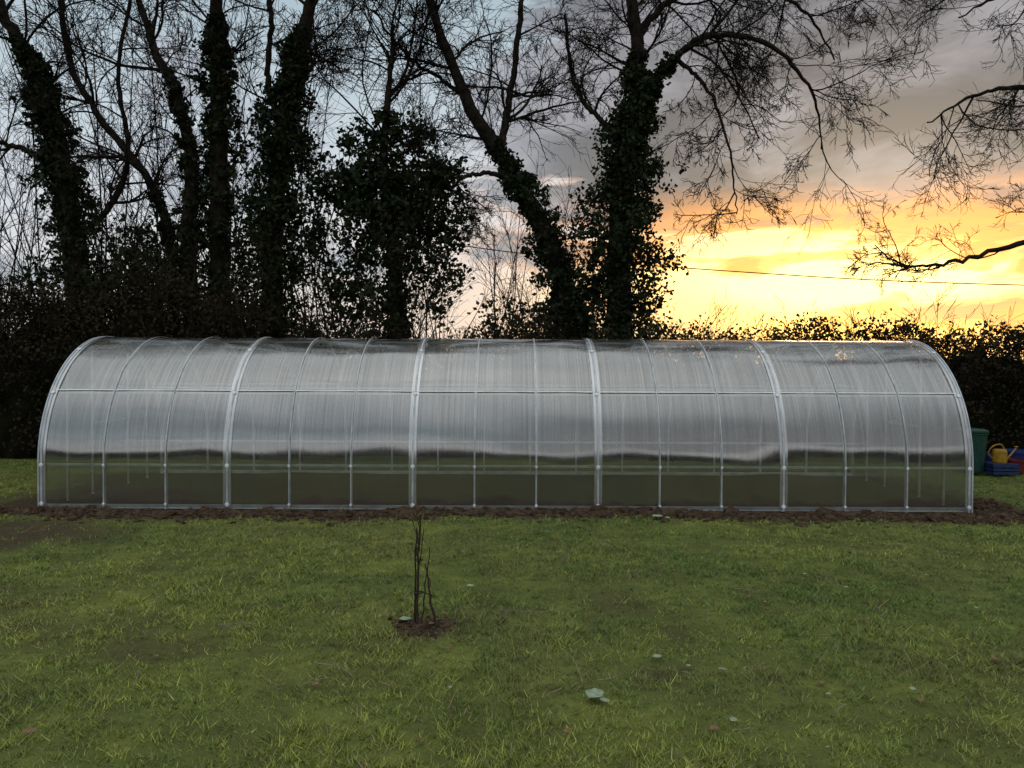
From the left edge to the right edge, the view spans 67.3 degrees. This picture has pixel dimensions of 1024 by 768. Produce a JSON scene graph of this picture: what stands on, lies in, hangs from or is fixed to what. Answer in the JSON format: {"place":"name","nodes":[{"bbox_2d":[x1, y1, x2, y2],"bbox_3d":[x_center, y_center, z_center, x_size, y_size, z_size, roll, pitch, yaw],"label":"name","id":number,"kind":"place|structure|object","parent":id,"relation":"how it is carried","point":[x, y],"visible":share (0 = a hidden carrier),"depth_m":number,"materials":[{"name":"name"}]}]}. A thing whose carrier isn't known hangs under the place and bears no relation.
{"place":"outdoors","nodes":[
{"label":"outdoors","id":0,"kind":"place"},
{"bbox_2d":[0,452,1023,767],"bbox_3d":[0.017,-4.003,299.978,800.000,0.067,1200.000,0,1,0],"label":"ground","id":1,"kind":"structure","parent":0,"point":[756,490],"depth_m":4.85,"materials":[{"name":"green plant"}]},
{"bbox_2d":[0,0,194,338],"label":"ivy clad tree","id":2,"kind":"object","parent":1,"relation":"on","point":[45,116],"visible":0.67,"depth_m":14.76,"materials":[{"name":"green plant"}]},
{"bbox_2d":[0,233,299,461],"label":"hedge","id":3,"kind":"object","parent":1,"relation":"on","point":[19,437],"visible":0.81,"depth_m":13.48,"materials":[{"name":"green plant"}]},
{"bbox_2d":[0,0,299,329],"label":"ivy clad tree","id":4,"kind":"object","parent":1,"relation":"on","point":[214,189],"visible":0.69,"depth_m":14.99,"materials":[{"name":"green plant"}]},
{"bbox_2d":[116,0,400,454],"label":"ivy clad tree","id":5,"kind":"object","parent":1,"relation":"on","point":[284,91],"visible":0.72,"depth_m":14.49,"materials":[{"name":"green plant"}]},
{"bbox_2d":[249,0,501,355],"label":"ivy clad tree","id":6,"kind":"object","parent":1,"relation":"on","point":[362,203],"visible":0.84,"depth_m":14.64,"materials":[{"name":"green plant"}]},
{"bbox_2d":[285,0,610,363],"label":"ivy clad tree","id":7,"kind":"object","parent":1,"relation":"on","point":[561,274],"visible":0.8,"depth_m":14.81,"materials":[{"name":"green plant"}]},
{"bbox_2d":[259,297,660,457],"bbox_3d":[-0.879,-0.152,14.447,8.163,3.020,2.664,0,1,0],"label":"hedge","id":8,"kind":"object","parent":1,"relation":"on","point":[507,417],"visible":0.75,"depth_m":14.10,"materials":[{"name":"green plant"}]},
{"bbox_2d":[0,0,966,460],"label":"sapling thicket","id":9,"kind":"object","parent":1,"relation":"on","point":[22,222],"visible":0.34,"depth_m":16.44,"materials":[{"name":"brown plant"}]},
{"bbox_2d":[37,336,973,512],"bbox_3d":[-0.072,0.400,10.205,10.590,2.018,3.046,0,1,0],"label":"polytunnel greenhouse","id":10,"kind":"object","parent":1,"relation":"on","point":[479,342],"visible":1,"depth_m":9.24,"materials":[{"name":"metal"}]},
{"bbox_2d":[0,475,1023,640],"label":"soil","id":11,"kind":"structure","parent":1,"relation":"on","point":[988,515],"depth_m":8.42,"materials":[{"name":"brown soil"}]},
{"bbox_2d":[410,514,436,627],"bbox_3d":[-0.549,1.157,4.754,0.192,0.749,0.097,0,1,0],"label":"newly planted sapling","id":12,"kind":"object","parent":11,"relation":"on","point":[418,560],"visible":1,"depth_m":4.74,"materials":[{"name":"brown plant"}]},
{"bbox_2d":[8,514,1017,747],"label":"fallen leaves","id":13,"kind":"object","parent":1,"relation":"on","point":[593,692],"depth_m":4.06,"materials":[{"name":"brown plant"}]},
{"bbox_2d":[481,0,944,457],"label":"ivy clad tree","id":14,"kind":"object","parent":1,"relation":"on","point":[628,128],"visible":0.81,"depth_m":14.67,"materials":[{"name":"green plant"}]},
{"bbox_2d":[620,294,1023,463],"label":"hedge","id":15,"kind":"object","parent":1,"relation":"on","point":[991,387],"visible":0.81,"depth_m":13.47,"materials":[{"name":"green plant"}]},
{"bbox_2d":[836,0,1023,295],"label":"bare tree","id":16,"kind":"object","parent":1,"relation":"on","point":[1015,89],"visible":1,"depth_m":11.02,"materials":[{"name":"brown plant"}]},
{"bbox_2d":[947,428,988,473],"bbox_3d":[7.236,1.050,12.230,0.482,0.707,0.499,0,1,0],"label":"green garden bin","id":17,"kind":"object","parent":1,"relation":"on","point":[957,446],"visible":0.82,"depth_m":12.04,"materials":[{"name":"plastic"}]},
{"bbox_2d":[985,451,991,460],"bbox_3d":[7.695,1.258,12.625,0.430,0.280,0.430,0,1,0],"label":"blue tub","id":18,"kind":"object","parent":1,"relation":"on","point":[988,458],"visible":0.08,"depth_m":12.43,"materials":[{"name":"blue plastic"}]},
{"bbox_2d":[984,461,1019,474],"bbox_3d":[7.614,1.313,12.026,0.410,0.162,0.360,0,1,0],"label":"blue crate","id":19,"kind":"object","parent":1,"relation":"on","point":[990,467],"visible":0.8,"depth_m":11.85,"materials":[{"name":"plastic"}]},
{"bbox_2d":[988,444,1017,463],"bbox_3d":[7.667,1.081,12.022,0.472,0.300,0.208,0,1,0],"label":"yellow watering can","id":20,"kind":"object","parent":19,"relation":"on","point":[999,456],"visible":1,"depth_m":11.96,"materials":[{"name":"plastic"}]},
{"bbox_2d":[1004,458,1023,473],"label":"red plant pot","id":21,"kind":"object","parent":1,"relation":"on","point":[1017,461],"visible":0.46,"depth_m":11.99,"materials":[{"name":"plastic"}]},
{"bbox_2d":[1006,449,1023,458],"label":"blue tub","id":22,"kind":"object","parent":1,"relation":"on","point":[1018,453],"visible":0.23,"depth_m":12.25,"materials":[{"name":"plastic"}]},
{"bbox_2d":[0,0,1023,368],"label":"sky","id":23,"kind":"structure","parent":0,"point":[962,63],"materials":[{"name":"grey"}]},
{"bbox_2d":[240,207,1023,285],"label":"overhead wire","id":24,"kind":"object","parent":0,"point":[788,274],"visible":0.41,"depth_m":25.82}
]}

